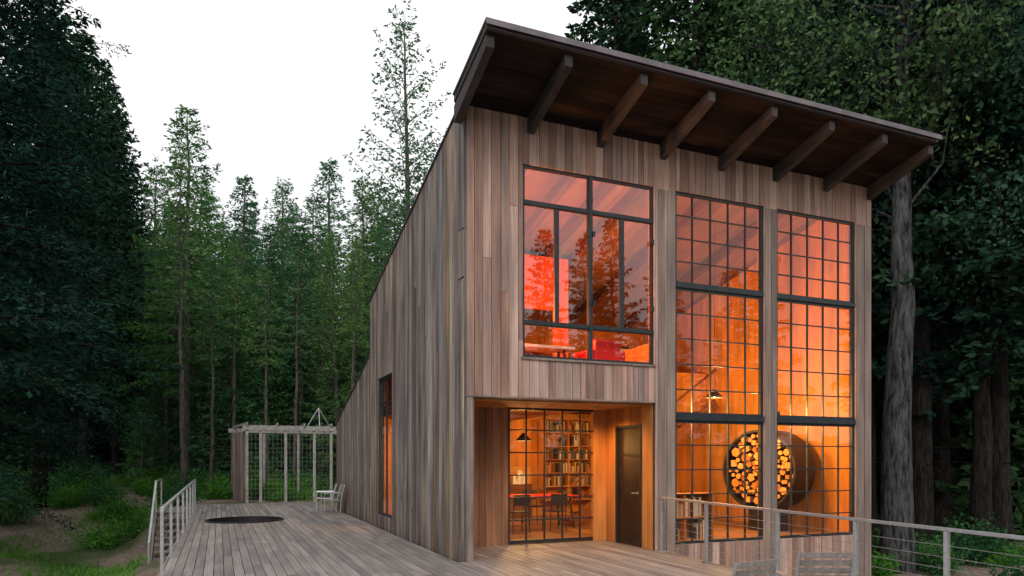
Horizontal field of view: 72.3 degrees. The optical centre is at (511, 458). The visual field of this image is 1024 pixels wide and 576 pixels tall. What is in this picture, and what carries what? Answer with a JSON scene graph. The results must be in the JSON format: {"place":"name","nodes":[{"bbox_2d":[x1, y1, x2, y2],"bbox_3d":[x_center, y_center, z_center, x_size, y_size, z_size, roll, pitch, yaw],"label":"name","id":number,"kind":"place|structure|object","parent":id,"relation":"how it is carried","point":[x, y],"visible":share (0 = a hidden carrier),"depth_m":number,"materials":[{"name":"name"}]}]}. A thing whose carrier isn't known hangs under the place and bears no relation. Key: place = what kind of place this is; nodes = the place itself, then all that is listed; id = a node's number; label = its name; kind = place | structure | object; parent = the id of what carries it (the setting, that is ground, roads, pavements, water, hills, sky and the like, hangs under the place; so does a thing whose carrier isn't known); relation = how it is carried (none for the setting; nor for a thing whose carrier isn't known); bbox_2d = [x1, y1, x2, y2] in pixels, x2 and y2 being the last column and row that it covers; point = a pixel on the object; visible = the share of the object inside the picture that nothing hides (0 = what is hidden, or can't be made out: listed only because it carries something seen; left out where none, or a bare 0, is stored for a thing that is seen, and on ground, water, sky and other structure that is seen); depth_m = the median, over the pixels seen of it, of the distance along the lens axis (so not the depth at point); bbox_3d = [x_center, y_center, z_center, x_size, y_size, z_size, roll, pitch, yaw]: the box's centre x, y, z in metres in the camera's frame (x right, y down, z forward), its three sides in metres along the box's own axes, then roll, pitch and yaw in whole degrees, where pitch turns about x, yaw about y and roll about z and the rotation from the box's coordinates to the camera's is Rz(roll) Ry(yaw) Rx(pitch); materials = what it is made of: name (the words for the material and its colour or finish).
{"place":"outdoors","nodes":[
{"label":"outdoors","id":0,"kind":"place"},
{"bbox_2d":[0,0,782,437],"label":"sky","id":1,"kind":"structure","parent":0,"point":[282,88],"materials":[{"name":"white"}]},
{"bbox_2d":[0,446,1023,575],"bbox_3d":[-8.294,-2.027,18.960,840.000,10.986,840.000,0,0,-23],"label":"ground","id":2,"kind":"structure","parent":0,"point":[65,555],"depth_m":23.47,"materials":[{"name":"green plant"}]},
{"bbox_2d":[0,104,50,425],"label":"fir tree","id":3,"kind":"object","parent":2,"relation":"on","point":[1,343],"visible":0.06,"depth_m":24.17,"materials":[{"name":"green plant"}]},
{"bbox_2d":[0,93,57,446],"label":"fir tree","id":4,"kind":"object","parent":2,"relation":"on","point":[18,248],"depth_m":37.25,"materials":[{"name":"green plant"}]},
{"bbox_2d":[0,0,146,507],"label":"fir tree","id":5,"kind":"object","parent":2,"relation":"on","point":[129,311],"visible":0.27,"depth_m":30.13,"materials":[{"name":"green plant"}]},
{"bbox_2d":[4,0,146,471],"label":"fir tree","id":6,"kind":"object","parent":2,"relation":"on","point":[56,8],"visible":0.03,"depth_m":42.28,"materials":[{"name":"green plant"}]},
{"bbox_2d":[0,498,165,575],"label":"grass","id":7,"kind":"structure","parent":2,"relation":"on","point":[131,564],"depth_m":20.86,"materials":[{"name":"green plant"}]},
{"bbox_2d":[6,29,163,472],"bbox_3d":[-24.073,-10.949,39.129,8.891,26.007,8.591,0,0,-1],"label":"fir tree","id":8,"kind":"object","parent":2,"relation":"on","point":[121,228],"visible":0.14,"depth_m":39.20,"materials":[{"name":"green plant"}]},
{"bbox_2d":[0,0,181,508],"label":"fir tree","id":9,"kind":"object","parent":2,"relation":"on","point":[47,413],"visible":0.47,"depth_m":23.47,"materials":[{"name":"green plant"}]},
{"bbox_2d":[0,0,188,532],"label":"fir tree","id":10,"kind":"object","parent":2,"relation":"on","point":[12,321],"visible":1,"depth_m":17.46,"materials":[{"name":"green plant"}]},
{"bbox_2d":[63,510,133,552],"bbox_3d":[-14.080,2.497,24.043,2.331,1.466,2.285,0,0,10],"label":"shrub","id":11,"kind":"object","parent":2,"relation":"on","point":[108,538],"visible":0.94,"depth_m":23.70,"materials":[{"name":"green plant"}]},
{"bbox_2d":[69,111,173,473],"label":"fir tree","id":12,"kind":"object","parent":2,"relation":"on","point":[116,454],"visible":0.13,"depth_m":43.80,"materials":[{"name":"green plant"}]},
{"bbox_2d":[89,487,154,523],"bbox_3d":[-15.475,1.906,28.018,2.549,1.602,2.489,0,0,-17],"label":"shrub","id":13,"kind":"object","parent":2,"relation":"on","point":[119,512],"visible":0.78,"depth_m":27.75,"materials":[{"name":"green plant"}]},
{"bbox_2d":[98,503,154,539],"bbox_3d":[-13.541,2.269,24.985,2.115,1.320,2.065,0,0,-30],"label":"shrub","id":14,"kind":"object","parent":2,"relation":"on","point":[136,528],"visible":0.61,"depth_m":24.78,"materials":[{"name":"green plant"}]},
{"bbox_2d":[114,165,194,470],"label":"fir tree","id":15,"kind":"object","parent":2,"relation":"on","point":[152,174],"visible":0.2,"depth_m":43.91,"materials":[{"name":"green plant"}]},
{"bbox_2d":[143,484,169,504],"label":"shrub","id":16,"kind":"object","parent":2,"relation":"on","point":[158,496],"visible":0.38,"depth_m":30.79,"materials":[{"name":"green plant"}]},
{"bbox_2d":[106,204,216,477],"bbox_3d":[-19.844,-6.318,39.859,5.544,16.656,5.011,0,0,-3],"label":"fir tree","id":17,"kind":"object","parent":2,"relation":"on","point":[167,453],"visible":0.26,"depth_m":39.81,"materials":[{"name":"green plant"}]},
{"bbox_2d":[150,506,191,560],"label":"deck stairs","id":18,"kind":"structure","parent":2,"relation":"on","point":[166,512],"depth_m":21.50,"materials":[{"name":"grey wood"}]},
{"bbox_2d":[148,479,161,563],"bbox_3d":[-11.024,2.047,21.680,0.055,2.730,4.720,0,0,-23],"label":"stair railing","id":19,"kind":"object","parent":18,"relation":"on","point":[152,521],"visible":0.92,"depth_m":20.78,"materials":[{"name":"metal"}]},
{"bbox_2d":[144,152,221,486],"bbox_3d":[-14.452,-5.737,31.222,3.079,15.713,3.259,-1,1,6],"label":"slender fir tree","id":20,"kind":"object","parent":2,"relation":"on","point":[182,292],"visible":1,"depth_m":30.98,"materials":[{"name":"green plant"}]},
{"bbox_2d":[104,104,264,476],"bbox_3d":[-17.101,-8.329,37.097,7.179,20.915,7.569,0,-1,18],"label":"fir tree","id":21,"kind":"object","parent":2,"relation":"on","point":[187,316],"visible":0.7,"depth_m":36.79,"materials":[{"name":"green plant"}]},
{"bbox_2d":[143,179,253,477],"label":"fir tree","id":22,"kind":"object","parent":2,"relation":"on","point":[192,303],"visible":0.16,"depth_m":40.84,"materials":[{"name":"green plant"}]},
{"bbox_2d":[188,479,222,497],"bbox_3d":[-13.203,1.394,30.098,1.595,1.064,1.638,0,0,30],"label":"shrub","id":23,"kind":"object","parent":2,"relation":"on","point":[202,485],"visible":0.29,"depth_m":29.76,"materials":[{"name":"green plant"}]},
{"bbox_2d":[183,255,233,482],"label":"slender fir tree","id":24,"kind":"object","parent":2,"relation":"on","point":[213,358],"visible":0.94,"depth_m":32.81,"materials":[{"name":"green plant"}]},
{"bbox_2d":[197,483,232,499],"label":"shrub","id":25,"kind":"object","parent":2,"relation":"on","point":[214,492],"visible":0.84,"depth_m":28.35,"materials":[{"name":"green plant"}]},
{"bbox_2d":[174,219,260,468],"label":"fir tree","id":26,"kind":"object","parent":2,"relation":"on","point":[225,224],"visible":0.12,"depth_m":43.88,"materials":[{"name":"green plant"}]},
{"bbox_2d":[203,473,250,489],"bbox_3d":[-12.558,1.179,30.978,2.117,1.323,2.066,0,0,-12],"label":"shrub","id":27,"kind":"object","parent":2,"relation":"on","point":[227,483],"visible":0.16,"depth_m":30.72,"materials":[{"name":"green plant"}]},
{"bbox_2d":[213,235,264,451],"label":"slender fir tree","id":28,"kind":"object","parent":2,"relation":"on","point":[235,350],"visible":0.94,"depth_m":34.97,"materials":[{"name":"green plant"}]},
{"bbox_2d":[206,174,278,425],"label":"fir tree","id":29,"kind":"object","parent":2,"relation":"on","point":[245,223],"visible":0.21,"depth_m":50.16,"materials":[{"name":"green plant"}]},
{"bbox_2d":[225,467,280,493],"bbox_3d":[-12.111,1.065,32.970,2.545,1.591,2.483,0,0,-27],"label":"shrub","id":30,"kind":"object","parent":2,"relation":"on","point":[255,482],"visible":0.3,"depth_m":32.76,"materials":[{"name":"green plant"}]},
{"bbox_2d":[236,265,287,485],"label":"slender fir tree","id":31,"kind":"object","parent":2,"relation":"on","point":[266,349],"visible":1,"depth_m":31.90,"materials":[{"name":"green plant"}]},
{"bbox_2d":[248,480,280,499],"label":"shrub","id":32,"kind":"object","parent":2,"relation":"on","point":[255,495],"visible":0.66,"depth_m":28.92,"materials":[{"name":"green plant"}]},
{"bbox_2d":[224,223,314,418],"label":"fir tree","id":33,"kind":"object","parent":2,"relation":"on","point":[271,252],"visible":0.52,"depth_m":40.05,"materials":[{"name":"green plant"}]},
{"bbox_2d":[264,492,283,501],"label":"shrub","id":34,"kind":"object","parent":2,"relation":"on","point":[273,499],"visible":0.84,"depth_m":27.63,"materials":[{"name":"green plant"}]},
{"bbox_2d":[266,479,294,494],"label":"shrub","id":35,"kind":"object","parent":2,"relation":"on","point":[282,487],"visible":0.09,"depth_m":30.91,"materials":[{"name":"green plant"}]},
{"bbox_2d":[238,177,330,478],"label":"fir tree","id":36,"kind":"object","parent":2,"relation":"on","point":[282,189],"visible":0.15,"depth_m":46.17,"materials":[{"name":"green plant"}]},
{"bbox_2d":[271,486,301,500],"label":"shrub","id":37,"kind":"object","parent":2,"relation":"on","point":[290,496],"visible":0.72,"depth_m":27.92,"materials":[{"name":"green plant"}]},
{"bbox_2d":[272,467,316,491],"bbox_3d":[-10.245,1.121,33.016,2.330,1.465,2.284,0,0,-3],"label":"shrub","id":38,"kind":"object","parent":2,"relation":"on","point":[292,484],"visible":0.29,"depth_m":32.77,"materials":[{"name":"green plant"}]},
{"bbox_2d":[270,246,323,481],"bbox_3d":[-10.460,-4.089,33.726,2.395,12.222,2.535,1,0,-31],"label":"slender fir tree","id":39,"kind":"object","parent":2,"relation":"on","point":[296,359],"visible":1,"depth_m":33.87,"materials":[{"name":"green plant"}]},
{"bbox_2d":[248,225,348,474],"bbox_3d":[-11.984,-5.652,39.873,5.566,15.378,5.278,0,1,-39],"label":"fir tree","id":40,"kind":"object","parent":2,"relation":"on","point":[300,363],"visible":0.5,"depth_m":39.56,"materials":[{"name":"green plant"}]},
{"bbox_2d":[292,487,320,500],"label":"shrub","id":41,"kind":"object","parent":2,"relation":"on","point":[309,496],"visible":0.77,"depth_m":28.21,"materials":[{"name":"green plant"}]},
{"bbox_2d":[270,195,356,477],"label":"fir tree","id":42,"kind":"object","parent":2,"relation":"on","point":[314,201],"visible":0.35,"depth_m":41.45,"materials":[{"name":"green plant"}]},
{"bbox_2d":[291,238,341,478],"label":"slender fir tree","id":43,"kind":"object","parent":2,"relation":"on","point":[312,284],"visible":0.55,"depth_m":37.84,"materials":[{"name":"green plant"}]},
{"bbox_2d":[297,475,335,495],"bbox_3d":[-8.731,1.234,30.907,1.903,1.188,1.858,0,0,39],"label":"shrub","id":44,"kind":"object","parent":2,"relation":"on","point":[317,488],"visible":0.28,"depth_m":30.87,"materials":[{"name":"green plant"}]},
{"bbox_2d":[279,158,362,474],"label":"fir tree","id":45,"kind":"object","parent":2,"relation":"on","point":[332,176],"visible":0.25,"depth_m":52.00,"materials":[{"name":"green plant"}]},
{"bbox_2d":[316,483,336,499],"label":"shrub","id":46,"kind":"object","parent":2,"relation":"on","point":[326,495],"visible":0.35,"depth_m":28.48,"materials":[{"name":"green plant"}]},
{"bbox_2d":[293,228,363,481],"bbox_3d":[-9.100,-4.808,35.950,4.156,13.735,4.534,0,0,-31],"label":"fir tree","id":47,"kind":"object","parent":2,"relation":"on","point":[335,359],"visible":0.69,"depth_m":35.65,"materials":[{"name":"green plant"}]},
{"bbox_2d":[310,175,386,459],"bbox_3d":[-8.579,-7.006,39.933,5.536,18.296,6.039,0,0,-23],"label":"fir tree","id":48,"kind":"object","parent":2,"relation":"on","point":[363,237],"visible":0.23,"depth_m":39.82,"materials":[{"name":"green plant"}]},
{"bbox_2d":[324,237,372,408],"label":"slender fir tree","id":49,"kind":"object","parent":2,"relation":"on","point":[346,329],"visible":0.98,"depth_m":33.06,"materials":[{"name":"green plant"}]},
{"bbox_2d":[333,181,394,407],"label":"fir tree","id":50,"kind":"object","parent":2,"relation":"on","point":[374,201],"visible":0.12,"depth_m":46.55,"materials":[{"name":"green plant"}]},
{"bbox_2d":[355,198,405,357],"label":"fir tree","id":51,"kind":"object","parent":2,"relation":"on","point":[395,216],"visible":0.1,"depth_m":37.53,"materials":[{"name":"green plant"}]},
{"bbox_2d":[333,0,451,367],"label":"tall fir tree","id":52,"kind":"object","parent":2,"relation":"on","point":[407,172],"visible":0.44,"depth_m":41.14,"materials":[{"name":"green plant"}]},
{"bbox_2d":[157,502,761,575],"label":"timber deck","id":53,"kind":"structure","parent":2,"relation":"on","point":[303,539],"depth_m":12.09,"materials":[{"name":"grey wood"}]},
{"bbox_2d":[160,479,195,575],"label":"cable railing","id":54,"kind":"object","parent":53,"relation":"on","point":[165,506],"visible":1,"depth_m":12.35,"materials":[{"name":"metal"}]},
{"bbox_2d":[205,516,283,524],"bbox_3d":[-7.166,2.083,18.803,1.980,0.935,1.980,0,0,-23],"label":"sunken round tub","id":55,"kind":"object","parent":53,"relation":"on","point":[240,519],"visible":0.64,"depth_m":19.48,"materials":[{"name":"metal"}]},
{"bbox_2d":[228,408,336,502],"bbox_3d":[-8.522,-0.180,28.837,5.800,3.860,3.606,0,0,-23],"label":"pergola","id":56,"kind":"object","parent":53,"relation":"on","point":[239,461],"visible":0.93,"depth_m":27.38,"materials":[{"name":"grey wood"}]},
{"bbox_2d":[316,483,336,511],"bbox_3d":[-5.829,1.213,22.043,0.633,0.866,0.470,0,0,-17],"label":"outdoor chair","id":57,"kind":"object","parent":53,"relation":"on","point":[332,497],"visible":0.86,"depth_m":21.87,"materials":[{"name":"wood"}]},
{"bbox_2d":[321,484,344,513],"bbox_3d":[-5.402,1.213,21.152,0.633,0.866,0.470,0,0,-28],"label":"outdoor chair","id":58,"kind":"object","parent":53,"relation":"on","point":[339,494],"visible":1,"depth_m":21.10,"materials":[{"name":"wood"}]},
{"bbox_2d":[732,559,777,575],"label":"outdoor chair","id":59,"kind":"object","parent":53,"relation":"on","point":[759,563],"visible":1,"depth_m":5.37,"materials":[{"name":"wood"}]},
{"bbox_2d":[775,552,854,575],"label":"outdoor chair","id":60,"kind":"object","parent":53,"relation":"on","point":[823,570],"visible":0.85,"depth_m":5.86,"materials":[{"name":"wood"}]},
{"bbox_2d":[659,497,1023,575],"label":"cable railing","id":61,"kind":"object","parent":53,"relation":"attached to","point":[946,550],"visible":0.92,"depth_m":8.27,"materials":[{"name":"metal"}]},
{"bbox_2d":[0,0,1023,541],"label":"distant forest","id":62,"kind":"object","parent":2,"relation":"on","point":[960,430],"visible":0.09,"depth_m":37.66,"materials":[{"name":"green plant"}]},
{"bbox_2d":[0,454,1023,575],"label":"undergrowth","id":63,"kind":"object","parent":2,"relation":"on","point":[74,488],"visible":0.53,"depth_m":28.18,"materials":[{"name":"green plant"}]},
{"bbox_2d":[565,0,666,62],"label":"fir tree","id":64,"kind":"object","parent":2,"relation":"on","point":[615,41],"visible":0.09,"depth_m":27.59,"materials":[{"name":"green plant"}]},
{"bbox_2d":[335,17,941,575],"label":"modern wood cabin","id":65,"kind":"object","parent":2,"relation":"on","point":[691,239],"visible":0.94,"depth_m":13.44,"materials":[{"name":"brown wood"}]},
{"bbox_2d":[379,373,391,517],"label":"side window frames","id":66,"kind":"structure","parent":65,"relation":"in","point":[387,401],"depth_m":17.32,"materials":[{"name":"metal"}]},
{"bbox_2d":[510,495,530,533],"bbox_3d":[0.132,1.200,15.400,0.422,0.842,0.510,0,0,-23],"label":"dining chair","id":67,"kind":"object","parent":65,"relation":"on","point":[518,501],"visible":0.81,"depth_m":15.20,"materials":[{"name":"black paint"}]},
{"bbox_2d":[515,414,531,440],"bbox_3d":[0.271,-0.735,16.363,0.395,0.630,0.395,0,0,-23],"label":"pendant lamp","id":68,"kind":"object","parent":65,"relation":"hanging from","point":[521,437],"visible":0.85,"depth_m":16.27,"materials":[{"name":"black metal"}]},
{"bbox_2d":[522,490,542,523],"bbox_3d":[0.522,1.200,17.319,0.422,0.842,0.510,0,0,-23],"label":"dining chair","id":69,"kind":"object","parent":65,"relation":"on","point":[531,492],"visible":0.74,"depth_m":17.49,"materials":[{"name":"black paint"}]},
{"bbox_2d":[510,493,578,527],"bbox_3d":[0.363,1.237,16.402,2.200,0.773,0.950,0,0,-23],"label":"dining table","id":70,"kind":"object","parent":65,"relation":"on","point":[535,495],"visible":0.31,"depth_m":16.44,"materials":[{"name":"red paint"}]},
{"bbox_2d":[525,344,574,356],"bbox_3d":[0.534,-1.648,12.625,1.100,0.723,0.500,0,0,-23],"label":"desk","id":71,"kind":"object","parent":65,"relation":"on","point":[559,350],"visible":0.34,"depth_m":12.57,"materials":[{"name":"white paint"}]},
{"bbox_2d":[542,494,566,531],"bbox_3d":[0.962,1.200,15.747,0.422,0.842,0.510,0,0,-23],"label":"dining chair","id":72,"kind":"object","parent":65,"relation":"on","point":[555,500],"visible":0.88,"depth_m":15.57,"materials":[{"name":"black paint"}]},
{"bbox_2d":[539,419,590,500],"bbox_3d":[1.863,0.025,20.073,2.226,2.278,0.423,0,0,-23],"label":"bookcase","id":73,"kind":"object","parent":65,"relation":"on","point":[553,460],"visible":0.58,"depth_m":19.90,"materials":[{"name":"brown wood"}]},
{"bbox_2d":[523,164,653,364],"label":"loft window frames","id":74,"kind":"structure","parent":65,"relation":"in","point":[589,211],"depth_m":12.15,"materials":[{"name":"metal"}]},
{"bbox_2d":[573,339,624,360],"bbox_3d":[1.606,-1.725,12.976,0.750,0.850,0.680,0,0,-23],"label":"red armchair","id":75,"kind":"object","parent":65,"relation":"on","point":[606,349],"visible":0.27,"depth_m":12.67,"materials":[{"name":"fabric"}]},
{"bbox_2d":[621,347,631,350],"bbox_3d":[3.547,-2.800,21.101,0.900,1.100,0.045,0,0,-23],"label":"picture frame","id":76,"kind":"object","parent":65,"relation":"attached to","point":[624,348],"visible":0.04,"depth_m":21.02,"materials":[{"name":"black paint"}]},
{"bbox_2d":[618,427,638,545],"bbox_3d":[2.259,0.520,13.455,0.025,2.220,0.800,0,0,-23],"label":"entry door","id":77,"kind":"structure","parent":65,"relation":"in","point":[628,438],"depth_m":13.47,"materials":[{"name":"metal"}]},
{"bbox_2d":[677,492,712,540],"bbox_3d":[3.356,1.160,13.977,1.376,0.948,0.323,0,0,-23],"label":"bookcase","id":78,"kind":"object","parent":65,"relation":"on","point":[684,506],"visible":0.41,"depth_m":14.01,"materials":[{"name":"brown wood"}]},
{"bbox_2d":[705,223,723,398],"bbox_3d":[4.481,-3.281,15.523,0.395,3.862,0.395,0,0,-23],"label":"pendant lamp","id":79,"kind":"object","parent":65,"relation":"hanging from","point":[714,395],"visible":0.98,"depth_m":15.52,"materials":[{"name":"black metal"}]},
{"bbox_2d":[675,191,855,543],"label":"hall window frames","id":80,"kind":"structure","parent":65,"relation":"in","point":[691,417],"depth_m":13.62,"materials":[{"name":"metal"}]},
{"bbox_2d":[723,430,815,530],"bbox_3d":[5.806,0.485,15.902,0.850,2.270,1.800,0,0,-39],"label":"firewood drum","id":81,"kind":"object","parent":65,"relation":"on","point":[736,461],"visible":0.49,"depth_m":15.69,"materials":[{"name":"metal"}]},
{"bbox_2d":[617,0,798,95],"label":"fir tree","id":82,"kind":"object","parent":2,"relation":"on","point":[698,19],"visible":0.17,"depth_m":23.39,"materials":[{"name":"green plant"}]},
{"bbox_2d":[670,28,756,64],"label":"oak tree","id":83,"kind":"object","parent":2,"relation":"on","point":[683,34],"depth_m":34.08,"materials":[{"name":"green plant"}]},
{"bbox_2d":[702,3,783,70],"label":"fir tree","id":84,"kind":"object","parent":2,"relation":"on","point":[703,61],"depth_m":29.49,"materials":[{"name":"green plant"}]},
{"bbox_2d":[644,0,851,105],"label":"oak tree","id":85,"kind":"object","parent":2,"relation":"on","point":[707,66],"visible":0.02,"depth_m":23.10,"materials":[{"name":"green plant"}]},
{"bbox_2d":[738,1,942,450],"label":"fir tree","id":86,"kind":"object","parent":2,"relation":"on","point":[885,337],"visible":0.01,"depth_m":24.82,"materials":[{"name":"green plant"}]},
{"bbox_2d":[685,0,1023,325],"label":"oak tree","id":87,"kind":"object","parent":2,"relation":"on","point":[819,10],"visible":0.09,"depth_m":19.13,"materials":[{"name":"green plant"}]},
{"bbox_2d":[693,0,1023,573],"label":"tanoak tree","id":88,"kind":"object","parent":2,"relation":"on","point":[897,502],"visible":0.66,"depth_m":17.16,"materials":[{"name":"green plant"}]},
{"bbox_2d":[785,0,1022,550],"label":"fir tree","id":89,"kind":"object","parent":2,"relation":"on","point":[917,247],"visible":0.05,"depth_m":20.08,"materials":[{"name":"green plant"}]},
{"bbox_2d":[804,0,1023,556],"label":"oak tree","id":90,"kind":"object","parent":2,"relation":"on","point":[981,484],"visible":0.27,"depth_m":18.30,"materials":[{"name":"green plant"}]},
{"bbox_2d":[876,318,954,406],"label":"fir tree","id":91,"kind":"object","parent":2,"relation":"on","point":[884,381],"depth_m":31.82,"materials":[{"name":"green plant"}]},
{"bbox_2d":[814,0,1023,545],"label":"fir tree","id":92,"kind":"object","parent":2,"relation":"on","point":[922,468],"visible":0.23,"depth_m":18.91,"materials":[{"name":"green plant"}]},
{"bbox_2d":[871,0,1023,554],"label":"fir tree","id":93,"kind":"object","parent":2,"relation":"on","point":[1000,373],"visible":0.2,"depth_m":19.34,"materials":[{"name":"green plant"}]},
{"bbox_2d":[873,28,1023,535],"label":"fir tree","id":94,"kind":"object","parent":2,"relation":"on","point":[940,420],"visible":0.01,"depth_m":23.77,"materials":[{"name":"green plant"}]},
{"bbox_2d":[883,185,1023,522],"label":"fir tree","id":95,"kind":"object","parent":2,"relation":"on","point":[970,397],"depth_m":29.90,"materials":[{"name":"green plant"}]},
{"bbox_2d":[510,470,531,517],"bbox_3d":[-0.634,0.970,19.047,2.400,1.300,0.450,0,0,-23],"label":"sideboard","id":96,"kind":"object","parent":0,"point":[517,486],"visible":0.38,"depth_m":19.18,"materials":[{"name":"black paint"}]}
]}

